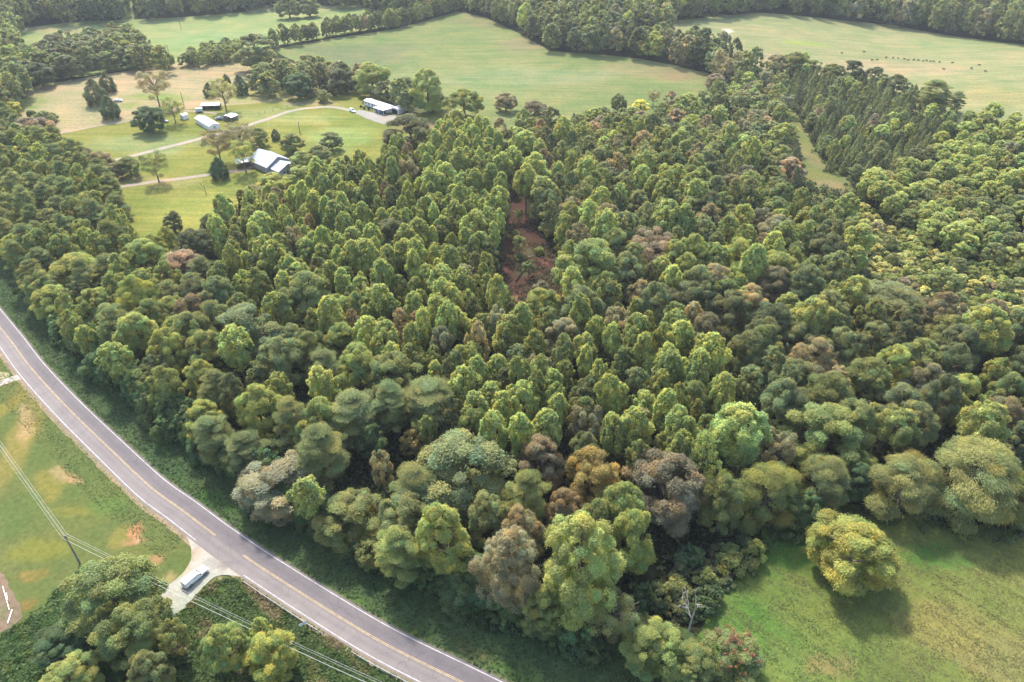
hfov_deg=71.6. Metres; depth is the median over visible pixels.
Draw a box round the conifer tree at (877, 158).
[872,152,879,166]
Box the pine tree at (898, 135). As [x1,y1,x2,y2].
[891,130,906,147]
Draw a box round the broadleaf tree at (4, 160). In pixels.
[0,155,18,174]
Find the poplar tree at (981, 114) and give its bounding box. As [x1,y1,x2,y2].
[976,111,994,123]
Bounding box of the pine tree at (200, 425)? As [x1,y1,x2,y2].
[190,414,234,464]
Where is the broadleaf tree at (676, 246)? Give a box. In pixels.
[662,239,684,272]
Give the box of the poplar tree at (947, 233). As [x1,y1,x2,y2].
[937,221,972,243]
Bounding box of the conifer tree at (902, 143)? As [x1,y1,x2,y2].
[892,138,903,156]
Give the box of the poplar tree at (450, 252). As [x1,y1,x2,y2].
[440,244,462,272]
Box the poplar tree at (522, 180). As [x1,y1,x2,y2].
[512,162,536,214]
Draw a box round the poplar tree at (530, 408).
[507,379,540,421]
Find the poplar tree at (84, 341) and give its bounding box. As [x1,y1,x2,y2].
[73,324,99,353]
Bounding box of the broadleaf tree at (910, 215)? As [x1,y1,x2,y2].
[889,208,922,230]
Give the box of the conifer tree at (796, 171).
[788,165,802,192]
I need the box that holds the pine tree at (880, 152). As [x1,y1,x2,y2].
[867,146,886,164]
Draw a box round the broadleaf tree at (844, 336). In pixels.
[814,326,861,371]
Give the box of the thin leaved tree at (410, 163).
[398,157,419,181]
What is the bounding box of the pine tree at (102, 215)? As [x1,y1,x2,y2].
[92,208,131,238]
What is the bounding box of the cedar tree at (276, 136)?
[270,129,280,140]
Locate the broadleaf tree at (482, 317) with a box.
[467,312,493,353]
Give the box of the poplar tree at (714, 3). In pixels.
[705,0,723,17]
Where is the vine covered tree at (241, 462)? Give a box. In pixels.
[231,450,250,485]
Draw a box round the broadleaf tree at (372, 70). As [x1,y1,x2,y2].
[351,61,390,95]
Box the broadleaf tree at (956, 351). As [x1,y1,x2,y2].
[925,341,973,386]
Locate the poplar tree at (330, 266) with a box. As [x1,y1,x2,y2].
[322,259,338,293]
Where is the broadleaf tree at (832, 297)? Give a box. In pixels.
[809,288,852,335]
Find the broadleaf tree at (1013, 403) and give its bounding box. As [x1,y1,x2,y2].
[982,395,1023,439]
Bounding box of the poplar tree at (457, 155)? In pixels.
[449,146,471,173]
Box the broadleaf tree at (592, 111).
[584,108,602,122]
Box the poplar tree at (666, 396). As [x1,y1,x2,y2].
[651,387,677,431]
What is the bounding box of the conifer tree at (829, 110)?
[825,103,830,118]
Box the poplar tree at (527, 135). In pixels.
[513,129,534,159]
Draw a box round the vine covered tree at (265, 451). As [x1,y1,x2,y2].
[251,447,280,461]
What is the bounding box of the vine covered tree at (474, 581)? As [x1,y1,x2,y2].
[463,572,488,596]
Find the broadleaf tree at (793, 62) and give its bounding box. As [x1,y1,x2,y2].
[782,51,810,73]
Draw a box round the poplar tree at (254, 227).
[246,221,264,241]
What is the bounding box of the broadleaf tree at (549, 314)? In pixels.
[533,306,559,343]
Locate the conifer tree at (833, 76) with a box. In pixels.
[826,74,834,86]
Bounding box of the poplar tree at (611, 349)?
[600,321,621,369]
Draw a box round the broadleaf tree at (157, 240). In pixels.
[143,233,170,265]
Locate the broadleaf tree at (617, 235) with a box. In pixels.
[599,227,630,272]
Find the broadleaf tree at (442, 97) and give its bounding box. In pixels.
[425,93,444,106]
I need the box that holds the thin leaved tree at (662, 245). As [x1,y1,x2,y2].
[630,226,672,268]
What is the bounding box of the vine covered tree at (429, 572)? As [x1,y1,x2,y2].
[416,566,446,596]
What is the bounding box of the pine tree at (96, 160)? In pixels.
[86,157,115,176]
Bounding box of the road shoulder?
[0,304,513,681]
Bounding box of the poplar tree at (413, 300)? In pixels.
[403,290,423,322]
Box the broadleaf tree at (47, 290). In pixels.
[28,283,74,320]
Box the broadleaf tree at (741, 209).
[727,203,755,238]
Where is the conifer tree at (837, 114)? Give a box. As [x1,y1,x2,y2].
[833,102,842,122]
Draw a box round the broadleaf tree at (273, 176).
[255,171,290,196]
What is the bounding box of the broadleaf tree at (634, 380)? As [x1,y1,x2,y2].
[622,366,651,410]
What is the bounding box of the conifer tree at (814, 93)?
[809,88,816,103]
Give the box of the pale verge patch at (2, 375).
[0,372,9,378]
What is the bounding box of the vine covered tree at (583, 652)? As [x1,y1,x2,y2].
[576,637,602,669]
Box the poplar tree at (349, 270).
[342,265,354,283]
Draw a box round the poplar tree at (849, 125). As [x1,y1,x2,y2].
[838,115,856,136]
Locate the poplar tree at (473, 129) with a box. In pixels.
[466,123,481,147]
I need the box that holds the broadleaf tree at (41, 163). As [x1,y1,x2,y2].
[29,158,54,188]
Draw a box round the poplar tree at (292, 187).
[284,185,301,211]
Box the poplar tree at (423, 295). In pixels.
[416,289,427,306]
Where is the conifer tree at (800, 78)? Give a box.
[795,73,803,85]
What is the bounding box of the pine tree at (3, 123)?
[0,119,10,129]
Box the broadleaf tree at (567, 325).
[544,317,581,359]
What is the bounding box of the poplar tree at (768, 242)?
[761,230,786,263]
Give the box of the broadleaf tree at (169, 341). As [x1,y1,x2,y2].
[145,327,189,377]
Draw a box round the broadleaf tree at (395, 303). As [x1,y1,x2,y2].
[380,298,405,328]
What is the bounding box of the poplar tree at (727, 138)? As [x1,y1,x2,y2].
[717,121,739,152]
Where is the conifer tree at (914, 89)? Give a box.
[910,84,916,100]
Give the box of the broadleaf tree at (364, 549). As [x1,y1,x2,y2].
[353,537,383,571]
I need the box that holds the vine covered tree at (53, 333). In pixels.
[46,304,67,345]
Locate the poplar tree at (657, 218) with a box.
[648,198,680,248]
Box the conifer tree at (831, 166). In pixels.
[825,148,835,171]
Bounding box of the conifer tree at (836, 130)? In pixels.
[831,126,839,140]
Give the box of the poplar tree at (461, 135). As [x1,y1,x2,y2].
[451,129,470,151]
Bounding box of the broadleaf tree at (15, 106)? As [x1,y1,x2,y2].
[2,101,20,114]
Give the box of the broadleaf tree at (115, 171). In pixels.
[106,163,124,177]
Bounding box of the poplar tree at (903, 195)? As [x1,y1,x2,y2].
[891,190,908,204]
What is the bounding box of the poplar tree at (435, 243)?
[427,242,440,254]
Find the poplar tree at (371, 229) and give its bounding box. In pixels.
[362,222,385,247]
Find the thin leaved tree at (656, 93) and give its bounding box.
[647,89,661,103]
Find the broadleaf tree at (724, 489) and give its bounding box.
[695,472,746,534]
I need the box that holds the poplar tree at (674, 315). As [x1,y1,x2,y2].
[659,308,686,336]
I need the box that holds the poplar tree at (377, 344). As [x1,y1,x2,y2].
[369,319,398,358]
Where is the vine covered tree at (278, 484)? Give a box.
[270,464,303,495]
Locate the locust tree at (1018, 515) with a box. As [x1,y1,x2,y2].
[990,471,1023,529]
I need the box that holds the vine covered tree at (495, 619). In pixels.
[485,594,514,631]
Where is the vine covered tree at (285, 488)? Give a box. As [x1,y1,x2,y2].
[275,481,295,507]
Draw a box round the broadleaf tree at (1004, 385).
[980,371,1023,417]
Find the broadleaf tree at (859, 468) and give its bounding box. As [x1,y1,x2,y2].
[837,460,873,501]
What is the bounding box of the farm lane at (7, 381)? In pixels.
[0,375,20,385]
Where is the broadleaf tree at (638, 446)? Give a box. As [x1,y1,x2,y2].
[620,438,652,492]
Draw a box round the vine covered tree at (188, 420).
[182,416,198,453]
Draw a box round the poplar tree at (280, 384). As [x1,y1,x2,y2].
[265,371,295,403]
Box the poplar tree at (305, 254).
[295,236,315,264]
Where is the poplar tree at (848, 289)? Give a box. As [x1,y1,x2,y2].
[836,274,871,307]
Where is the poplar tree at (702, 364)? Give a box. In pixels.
[681,347,710,396]
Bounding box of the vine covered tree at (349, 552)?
[342,528,370,560]
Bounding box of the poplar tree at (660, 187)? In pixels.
[650,178,672,204]
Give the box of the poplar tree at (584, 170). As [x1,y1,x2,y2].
[573,155,597,192]
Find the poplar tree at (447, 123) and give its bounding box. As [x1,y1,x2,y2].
[439,118,455,136]
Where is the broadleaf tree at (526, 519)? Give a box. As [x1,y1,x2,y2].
[501,502,545,568]
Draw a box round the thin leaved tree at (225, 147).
[197,128,230,158]
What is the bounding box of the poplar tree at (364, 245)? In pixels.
[355,238,379,286]
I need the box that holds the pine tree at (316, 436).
[293,420,351,490]
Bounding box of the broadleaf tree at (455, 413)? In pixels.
[436,394,465,437]
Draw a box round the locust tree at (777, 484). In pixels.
[734,460,804,535]
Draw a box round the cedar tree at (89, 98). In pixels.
[81,78,108,105]
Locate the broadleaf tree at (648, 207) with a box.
[633,201,656,237]
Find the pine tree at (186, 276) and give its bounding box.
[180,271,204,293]
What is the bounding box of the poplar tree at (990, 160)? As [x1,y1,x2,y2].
[980,156,997,172]
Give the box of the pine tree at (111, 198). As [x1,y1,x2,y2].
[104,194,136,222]
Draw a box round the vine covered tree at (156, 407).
[153,392,191,432]
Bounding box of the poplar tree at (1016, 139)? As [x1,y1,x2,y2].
[1010,136,1022,149]
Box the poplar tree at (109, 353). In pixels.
[94,341,134,378]
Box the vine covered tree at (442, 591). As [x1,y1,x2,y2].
[438,571,465,611]
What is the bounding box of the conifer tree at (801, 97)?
[798,88,807,103]
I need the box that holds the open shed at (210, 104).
[201,102,221,109]
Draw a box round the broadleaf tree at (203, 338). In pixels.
[184,329,228,372]
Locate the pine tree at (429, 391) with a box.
[402,374,459,441]
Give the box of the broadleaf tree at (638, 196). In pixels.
[622,189,647,220]
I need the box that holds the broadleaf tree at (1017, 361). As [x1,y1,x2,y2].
[1003,345,1023,385]
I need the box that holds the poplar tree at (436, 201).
[425,192,441,213]
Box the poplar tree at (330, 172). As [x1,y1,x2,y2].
[326,166,348,187]
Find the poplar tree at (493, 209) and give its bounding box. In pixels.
[487,207,497,218]
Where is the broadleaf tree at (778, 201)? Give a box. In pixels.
[761,196,792,221]
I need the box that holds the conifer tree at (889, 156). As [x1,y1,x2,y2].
[880,150,891,169]
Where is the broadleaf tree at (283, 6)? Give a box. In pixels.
[273,0,301,18]
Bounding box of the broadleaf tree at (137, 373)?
[126,367,153,397]
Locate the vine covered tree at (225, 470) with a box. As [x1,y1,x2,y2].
[215,432,241,477]
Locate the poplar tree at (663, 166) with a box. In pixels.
[655,163,671,177]
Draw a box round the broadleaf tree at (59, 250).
[46,233,80,277]
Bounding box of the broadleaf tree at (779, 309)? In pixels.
[744,300,795,346]
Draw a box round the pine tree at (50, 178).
[44,173,66,199]
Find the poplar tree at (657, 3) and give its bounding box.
[652,0,667,13]
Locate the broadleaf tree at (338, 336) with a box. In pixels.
[325,320,363,368]
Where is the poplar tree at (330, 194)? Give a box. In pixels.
[325,189,336,216]
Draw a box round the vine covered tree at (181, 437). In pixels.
[178,416,195,445]
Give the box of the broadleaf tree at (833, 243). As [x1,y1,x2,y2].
[804,232,855,276]
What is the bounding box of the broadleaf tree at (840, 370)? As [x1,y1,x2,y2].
[821,364,850,403]
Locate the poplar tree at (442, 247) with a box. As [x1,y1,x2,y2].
[440,243,446,256]
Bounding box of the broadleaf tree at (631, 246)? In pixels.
[617,242,647,281]
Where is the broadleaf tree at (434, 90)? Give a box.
[408,68,442,112]
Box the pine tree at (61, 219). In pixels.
[50,212,77,242]
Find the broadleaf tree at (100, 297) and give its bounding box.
[74,286,118,321]
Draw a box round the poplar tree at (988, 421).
[955,399,1011,441]
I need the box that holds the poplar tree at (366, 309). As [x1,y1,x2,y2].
[359,303,375,332]
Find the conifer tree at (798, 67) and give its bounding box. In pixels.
[791,63,800,77]
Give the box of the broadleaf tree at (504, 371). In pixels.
[491,367,520,400]
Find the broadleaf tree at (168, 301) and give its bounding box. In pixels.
[151,295,192,327]
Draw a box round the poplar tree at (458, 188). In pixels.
[452,181,467,206]
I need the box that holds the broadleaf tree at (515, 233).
[510,230,519,238]
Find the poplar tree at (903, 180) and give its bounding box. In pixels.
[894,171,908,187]
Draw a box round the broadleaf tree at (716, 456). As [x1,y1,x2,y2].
[703,433,727,463]
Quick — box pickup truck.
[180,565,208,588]
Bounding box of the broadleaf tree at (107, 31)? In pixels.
[97,27,121,37]
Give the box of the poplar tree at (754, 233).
[740,224,756,244]
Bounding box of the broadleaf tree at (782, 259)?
[754,249,798,291]
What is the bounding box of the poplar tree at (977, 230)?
[953,217,983,243]
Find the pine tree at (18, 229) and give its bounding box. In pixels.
[11,223,43,260]
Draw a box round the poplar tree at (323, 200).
[318,195,334,226]
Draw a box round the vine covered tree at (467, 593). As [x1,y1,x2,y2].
[441,571,484,624]
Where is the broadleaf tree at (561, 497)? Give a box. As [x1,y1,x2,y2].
[543,486,582,534]
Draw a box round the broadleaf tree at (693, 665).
[671,637,717,681]
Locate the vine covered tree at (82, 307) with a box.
[67,301,89,315]
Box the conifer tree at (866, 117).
[859,114,869,126]
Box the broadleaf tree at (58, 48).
[41,45,74,71]
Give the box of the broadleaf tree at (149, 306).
[132,298,168,336]
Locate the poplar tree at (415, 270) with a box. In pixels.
[404,248,424,287]
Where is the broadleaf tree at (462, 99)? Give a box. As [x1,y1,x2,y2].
[441,87,484,117]
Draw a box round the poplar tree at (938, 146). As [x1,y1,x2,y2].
[927,143,945,155]
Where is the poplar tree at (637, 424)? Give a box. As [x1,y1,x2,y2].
[620,405,654,460]
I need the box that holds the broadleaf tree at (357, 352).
[337,341,380,394]
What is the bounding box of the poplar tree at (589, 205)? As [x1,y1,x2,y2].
[577,198,598,233]
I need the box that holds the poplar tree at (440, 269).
[427,262,453,291]
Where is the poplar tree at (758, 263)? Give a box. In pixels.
[738,242,768,283]
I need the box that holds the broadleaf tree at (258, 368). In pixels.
[245,353,279,401]
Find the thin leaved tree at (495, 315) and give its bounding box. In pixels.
[487,304,504,340]
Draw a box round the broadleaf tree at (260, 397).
[233,383,282,440]
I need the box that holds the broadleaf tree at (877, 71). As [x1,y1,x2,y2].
[861,66,888,85]
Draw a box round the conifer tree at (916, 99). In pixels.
[910,95,920,109]
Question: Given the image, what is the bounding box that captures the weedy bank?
[152,575,394,681]
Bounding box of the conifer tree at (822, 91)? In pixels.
[813,89,824,108]
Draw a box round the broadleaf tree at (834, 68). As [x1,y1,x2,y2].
[820,63,841,80]
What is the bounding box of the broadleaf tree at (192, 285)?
[178,278,202,308]
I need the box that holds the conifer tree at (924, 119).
[915,115,927,133]
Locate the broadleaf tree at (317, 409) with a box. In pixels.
[293,395,346,450]
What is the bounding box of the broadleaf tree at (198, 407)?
[185,399,228,442]
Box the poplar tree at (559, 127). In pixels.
[553,115,573,158]
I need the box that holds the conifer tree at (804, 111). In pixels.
[800,99,810,117]
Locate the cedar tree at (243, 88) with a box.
[232,74,248,95]
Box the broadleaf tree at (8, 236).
[0,233,23,266]
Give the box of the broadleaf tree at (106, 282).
[100,271,137,306]
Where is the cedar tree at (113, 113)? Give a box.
[98,95,120,119]
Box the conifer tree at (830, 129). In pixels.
[828,125,833,134]
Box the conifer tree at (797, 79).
[792,76,799,88]
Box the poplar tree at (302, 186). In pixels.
[293,179,310,210]
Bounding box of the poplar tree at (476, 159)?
[470,155,483,169]
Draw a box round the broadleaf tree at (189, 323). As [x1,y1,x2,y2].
[169,311,216,364]
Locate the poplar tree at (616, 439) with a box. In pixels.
[598,411,625,462]
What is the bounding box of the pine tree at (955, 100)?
[945,91,967,109]
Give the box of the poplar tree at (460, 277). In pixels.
[451,265,473,294]
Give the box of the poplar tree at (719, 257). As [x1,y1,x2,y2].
[697,242,729,271]
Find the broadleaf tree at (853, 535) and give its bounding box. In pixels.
[805,508,901,596]
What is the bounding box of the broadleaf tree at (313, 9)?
[295,0,319,16]
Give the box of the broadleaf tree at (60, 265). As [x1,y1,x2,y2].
[48,251,100,288]
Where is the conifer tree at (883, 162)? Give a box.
[877,158,885,170]
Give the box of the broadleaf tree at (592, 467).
[563,444,620,513]
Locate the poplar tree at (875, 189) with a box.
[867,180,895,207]
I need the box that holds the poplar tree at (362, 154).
[352,148,370,165]
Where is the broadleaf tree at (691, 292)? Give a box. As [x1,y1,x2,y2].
[668,280,714,330]
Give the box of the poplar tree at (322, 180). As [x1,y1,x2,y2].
[313,172,332,195]
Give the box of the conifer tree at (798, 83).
[792,80,801,97]
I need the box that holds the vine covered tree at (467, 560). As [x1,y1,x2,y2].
[457,548,499,604]
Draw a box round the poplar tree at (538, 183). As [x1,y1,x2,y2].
[530,175,561,206]
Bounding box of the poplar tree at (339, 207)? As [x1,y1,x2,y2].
[323,199,349,229]
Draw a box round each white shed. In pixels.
[179,112,188,119]
[194,115,219,131]
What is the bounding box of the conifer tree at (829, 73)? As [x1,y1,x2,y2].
[823,70,832,83]
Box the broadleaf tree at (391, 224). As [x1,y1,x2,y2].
[377,217,409,249]
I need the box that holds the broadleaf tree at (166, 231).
[157,226,178,250]
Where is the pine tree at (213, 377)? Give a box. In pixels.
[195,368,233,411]
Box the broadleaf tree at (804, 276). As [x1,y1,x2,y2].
[786,262,825,304]
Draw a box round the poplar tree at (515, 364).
[507,355,532,403]
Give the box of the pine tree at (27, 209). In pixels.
[15,203,49,224]
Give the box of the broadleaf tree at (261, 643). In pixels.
[241,629,298,681]
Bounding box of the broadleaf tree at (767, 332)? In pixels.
[743,324,784,368]
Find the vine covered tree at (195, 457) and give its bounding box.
[186,431,213,466]
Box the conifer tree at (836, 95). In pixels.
[830,94,838,111]
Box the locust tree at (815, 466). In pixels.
[797,452,850,522]
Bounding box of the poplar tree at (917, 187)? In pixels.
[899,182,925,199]
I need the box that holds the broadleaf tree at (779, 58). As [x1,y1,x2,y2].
[764,54,788,74]
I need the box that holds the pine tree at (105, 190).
[99,185,119,208]
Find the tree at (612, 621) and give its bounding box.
[585,581,639,643]
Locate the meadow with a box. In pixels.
[676,498,1023,681]
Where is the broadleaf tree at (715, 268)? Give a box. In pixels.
[694,263,731,305]
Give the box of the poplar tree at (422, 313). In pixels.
[415,306,431,346]
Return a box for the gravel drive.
[149,537,240,616]
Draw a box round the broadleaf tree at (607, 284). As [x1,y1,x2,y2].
[591,270,622,319]
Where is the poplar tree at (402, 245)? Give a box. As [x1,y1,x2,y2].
[393,238,408,278]
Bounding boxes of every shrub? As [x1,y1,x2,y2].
[26,110,35,116]
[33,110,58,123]
[513,252,525,261]
[519,617,538,638]
[524,631,558,647]
[532,280,549,288]
[533,246,544,255]
[559,631,591,664]
[590,636,611,663]
[623,581,658,612]
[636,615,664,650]
[638,610,650,619]
[642,579,672,605]
[652,601,667,616]
[663,573,695,606]
[665,603,686,623]
[668,562,691,583]
[668,621,683,637]
[673,542,705,573]
[679,604,699,624]
[689,594,717,621]
[690,587,704,599]
[692,565,721,594]
[694,583,724,608]
[704,557,721,577]
[715,550,745,578]
[716,542,741,558]
[717,574,736,592]
[730,534,752,553]
[733,524,751,536]
[740,538,767,563]
[740,556,758,575]
[761,541,769,552]
[774,516,805,544]
[856,212,864,220]
[859,202,870,209]
[859,212,874,223]
[859,268,871,278]
[860,219,871,223]
[866,208,879,215]
[868,261,876,269]
[869,221,886,231]
[869,271,881,279]
[871,243,885,255]
[872,219,883,226]
[872,255,881,260]
[876,208,888,216]
[876,233,885,238]
[876,261,892,272]
[881,269,892,274]
[881,273,898,281]
[886,225,896,233]
[890,252,907,263]
[892,266,903,276]
[892,277,913,287]
[898,227,915,236]
[899,236,907,242]
[899,265,916,276]
[901,242,911,249]
[901,260,916,267]
[902,250,915,258]
[906,275,920,287]
[907,234,922,243]
[907,256,916,263]
[912,242,922,250]
[912,245,928,257]
[912,268,924,275]
[916,274,927,285]
[917,285,933,296]
[921,261,934,271]
[927,248,938,257]
[927,269,938,275]
[932,252,947,263]
[934,263,946,269]
[939,251,954,261]
[958,273,969,283]
[964,288,975,294]
[966,265,978,275]
[966,300,979,310]
[967,274,975,280]
[967,279,983,289]
[967,295,981,303]
[969,260,978,265]
[978,260,996,271]
[978,274,995,285]
[979,269,994,275]
[980,293,994,303]
[985,283,999,291]
[990,290,1007,300]
[995,266,1010,278]
[995,275,1007,281]
[995,280,1010,288]
[998,257,1010,267]
[1000,262,1014,271]
[1003,291,1020,304]
[1010,305,1023,310]
[1013,277,1023,286]
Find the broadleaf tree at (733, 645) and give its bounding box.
[700,623,765,681]
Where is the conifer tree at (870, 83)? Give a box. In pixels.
[865,79,871,94]
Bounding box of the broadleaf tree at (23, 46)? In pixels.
[18,44,41,62]
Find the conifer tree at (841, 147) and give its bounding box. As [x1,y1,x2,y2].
[833,140,843,158]
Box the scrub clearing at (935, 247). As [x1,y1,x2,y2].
[864,216,1023,319]
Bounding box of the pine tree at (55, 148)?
[40,143,71,174]
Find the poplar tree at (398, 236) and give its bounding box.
[392,230,404,274]
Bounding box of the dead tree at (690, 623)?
[678,586,699,630]
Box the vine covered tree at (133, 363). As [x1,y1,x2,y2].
[131,358,144,369]
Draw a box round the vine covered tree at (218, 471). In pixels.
[211,438,225,475]
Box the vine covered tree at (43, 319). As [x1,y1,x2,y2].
[38,295,53,321]
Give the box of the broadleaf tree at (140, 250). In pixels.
[119,238,167,280]
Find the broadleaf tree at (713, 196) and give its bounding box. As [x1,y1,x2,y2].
[691,189,726,222]
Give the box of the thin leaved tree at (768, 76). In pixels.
[759,68,773,86]
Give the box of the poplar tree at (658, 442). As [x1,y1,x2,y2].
[652,431,667,450]
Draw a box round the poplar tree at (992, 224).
[981,220,999,236]
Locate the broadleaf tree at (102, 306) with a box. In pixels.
[91,302,131,332]
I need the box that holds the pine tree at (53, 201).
[43,194,77,222]
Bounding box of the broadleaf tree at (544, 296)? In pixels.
[526,287,561,325]
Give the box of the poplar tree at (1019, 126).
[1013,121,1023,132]
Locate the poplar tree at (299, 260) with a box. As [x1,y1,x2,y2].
[296,257,307,269]
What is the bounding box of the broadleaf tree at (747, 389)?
[735,364,763,407]
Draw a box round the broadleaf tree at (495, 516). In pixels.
[467,489,509,549]
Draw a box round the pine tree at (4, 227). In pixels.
[0,217,24,242]
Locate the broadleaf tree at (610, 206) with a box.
[587,202,622,236]
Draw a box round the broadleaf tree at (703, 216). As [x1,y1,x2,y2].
[684,213,711,236]
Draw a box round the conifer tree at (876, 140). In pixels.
[866,137,878,150]
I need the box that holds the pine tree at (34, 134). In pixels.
[26,126,61,152]
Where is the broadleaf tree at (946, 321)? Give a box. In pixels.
[922,314,974,353]
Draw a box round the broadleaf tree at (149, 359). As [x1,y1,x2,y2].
[139,354,171,376]
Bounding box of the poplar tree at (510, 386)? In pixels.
[505,384,515,413]
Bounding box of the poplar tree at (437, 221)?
[433,215,452,241]
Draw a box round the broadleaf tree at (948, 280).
[926,268,963,292]
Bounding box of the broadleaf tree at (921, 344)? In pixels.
[895,337,948,383]
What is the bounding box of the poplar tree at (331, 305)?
[316,295,345,347]
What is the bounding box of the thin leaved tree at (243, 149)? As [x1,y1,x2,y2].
[227,140,254,171]
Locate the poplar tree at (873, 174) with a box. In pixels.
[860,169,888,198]
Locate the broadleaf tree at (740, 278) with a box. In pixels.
[721,265,747,288]
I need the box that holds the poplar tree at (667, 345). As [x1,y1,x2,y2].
[655,340,678,368]
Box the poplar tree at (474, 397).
[461,389,490,435]
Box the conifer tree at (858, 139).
[851,134,862,152]
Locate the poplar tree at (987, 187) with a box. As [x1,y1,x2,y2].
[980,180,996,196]
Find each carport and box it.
[235,157,253,168]
[373,106,391,114]
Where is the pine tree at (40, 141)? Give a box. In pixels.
[32,140,52,156]
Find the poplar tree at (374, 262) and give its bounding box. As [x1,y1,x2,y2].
[370,257,384,281]
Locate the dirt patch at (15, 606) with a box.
[0,572,21,631]
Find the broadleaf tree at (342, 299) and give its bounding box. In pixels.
[319,293,356,327]
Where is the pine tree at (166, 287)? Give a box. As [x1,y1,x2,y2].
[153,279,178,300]
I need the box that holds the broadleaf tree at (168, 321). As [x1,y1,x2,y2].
[159,314,198,351]
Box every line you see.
[0,309,501,681]
[0,328,214,535]
[0,347,195,539]
[0,441,378,680]
[1,328,215,534]
[2,453,364,681]
[3,449,375,681]
[4,452,363,681]
[242,555,459,681]
[243,554,462,681]
[243,575,420,681]
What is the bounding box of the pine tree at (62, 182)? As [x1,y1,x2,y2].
[51,175,82,207]
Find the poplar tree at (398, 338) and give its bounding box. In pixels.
[381,334,401,349]
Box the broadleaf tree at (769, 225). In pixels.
[756,214,796,250]
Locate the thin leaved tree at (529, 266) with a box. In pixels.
[521,260,535,276]
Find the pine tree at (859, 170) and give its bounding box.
[846,164,865,182]
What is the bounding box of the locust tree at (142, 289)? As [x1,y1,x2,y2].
[114,274,162,317]
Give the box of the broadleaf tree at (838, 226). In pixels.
[816,217,844,252]
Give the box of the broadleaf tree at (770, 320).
[745,316,780,366]
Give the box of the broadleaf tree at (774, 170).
[760,165,786,188]
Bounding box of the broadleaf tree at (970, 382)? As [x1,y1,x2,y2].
[935,373,985,426]
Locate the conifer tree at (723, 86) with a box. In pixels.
[713,84,725,106]
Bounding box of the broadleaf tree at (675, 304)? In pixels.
[654,301,691,329]
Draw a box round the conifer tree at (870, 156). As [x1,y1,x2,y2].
[863,153,872,174]
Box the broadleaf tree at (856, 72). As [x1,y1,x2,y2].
[838,60,864,79]
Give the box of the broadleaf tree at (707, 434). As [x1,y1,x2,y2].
[684,428,721,498]
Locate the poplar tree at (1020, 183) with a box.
[1016,173,1023,194]
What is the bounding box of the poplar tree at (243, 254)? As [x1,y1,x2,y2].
[240,250,254,270]
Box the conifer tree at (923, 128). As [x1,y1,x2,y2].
[919,118,929,139]
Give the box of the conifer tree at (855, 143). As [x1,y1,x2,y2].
[850,140,857,157]
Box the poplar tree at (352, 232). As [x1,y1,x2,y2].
[341,226,361,240]
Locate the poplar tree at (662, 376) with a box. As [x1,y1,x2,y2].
[648,368,673,403]
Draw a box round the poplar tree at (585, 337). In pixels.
[573,331,597,363]
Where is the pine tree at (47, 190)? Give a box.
[28,181,62,217]
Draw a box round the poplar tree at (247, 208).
[240,204,255,220]
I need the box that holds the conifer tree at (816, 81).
[814,69,818,83]
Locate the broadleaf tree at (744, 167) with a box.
[732,164,759,180]
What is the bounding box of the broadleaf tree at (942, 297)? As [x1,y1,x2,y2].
[918,291,967,333]
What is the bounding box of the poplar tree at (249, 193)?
[240,189,258,211]
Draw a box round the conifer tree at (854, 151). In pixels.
[850,143,860,161]
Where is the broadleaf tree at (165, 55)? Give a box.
[160,54,174,67]
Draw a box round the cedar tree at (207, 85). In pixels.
[202,83,214,96]
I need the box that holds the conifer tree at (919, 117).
[915,108,923,125]
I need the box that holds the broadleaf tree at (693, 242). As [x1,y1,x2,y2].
[675,233,708,269]
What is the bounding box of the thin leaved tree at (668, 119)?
[661,115,674,126]
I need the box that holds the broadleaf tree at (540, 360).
[527,353,548,397]
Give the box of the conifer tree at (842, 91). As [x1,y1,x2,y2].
[838,86,845,101]
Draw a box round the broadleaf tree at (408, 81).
[394,77,421,98]
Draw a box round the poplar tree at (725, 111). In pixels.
[714,104,728,119]
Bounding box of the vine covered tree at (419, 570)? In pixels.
[407,552,426,584]
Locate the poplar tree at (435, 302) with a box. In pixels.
[425,294,444,343]
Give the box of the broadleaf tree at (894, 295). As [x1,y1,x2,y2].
[855,279,925,328]
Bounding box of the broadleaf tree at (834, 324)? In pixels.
[819,311,846,350]
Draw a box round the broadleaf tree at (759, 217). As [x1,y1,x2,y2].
[742,207,775,241]
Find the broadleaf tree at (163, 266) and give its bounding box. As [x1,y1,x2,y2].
[153,260,181,291]
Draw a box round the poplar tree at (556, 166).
[548,160,565,185]
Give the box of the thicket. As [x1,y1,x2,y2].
[0,571,149,681]
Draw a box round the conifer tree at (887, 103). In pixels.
[882,98,891,113]
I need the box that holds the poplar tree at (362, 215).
[352,200,373,227]
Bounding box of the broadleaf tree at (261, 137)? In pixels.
[249,127,269,145]
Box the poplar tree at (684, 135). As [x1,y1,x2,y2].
[671,129,695,148]
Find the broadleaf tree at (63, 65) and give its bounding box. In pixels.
[50,55,84,78]
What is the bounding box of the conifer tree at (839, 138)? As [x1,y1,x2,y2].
[835,128,841,143]
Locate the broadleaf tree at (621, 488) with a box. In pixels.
[600,479,645,543]
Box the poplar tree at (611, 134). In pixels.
[608,129,626,150]
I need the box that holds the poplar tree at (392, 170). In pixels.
[384,155,398,183]
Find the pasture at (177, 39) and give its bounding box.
[20,0,385,78]
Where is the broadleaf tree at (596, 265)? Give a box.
[575,247,601,279]
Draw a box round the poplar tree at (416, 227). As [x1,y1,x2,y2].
[408,217,429,247]
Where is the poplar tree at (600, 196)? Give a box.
[587,186,612,211]
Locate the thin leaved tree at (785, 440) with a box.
[758,426,797,476]
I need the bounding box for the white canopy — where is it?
[222,113,237,120]
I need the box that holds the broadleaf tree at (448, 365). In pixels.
[441,350,466,388]

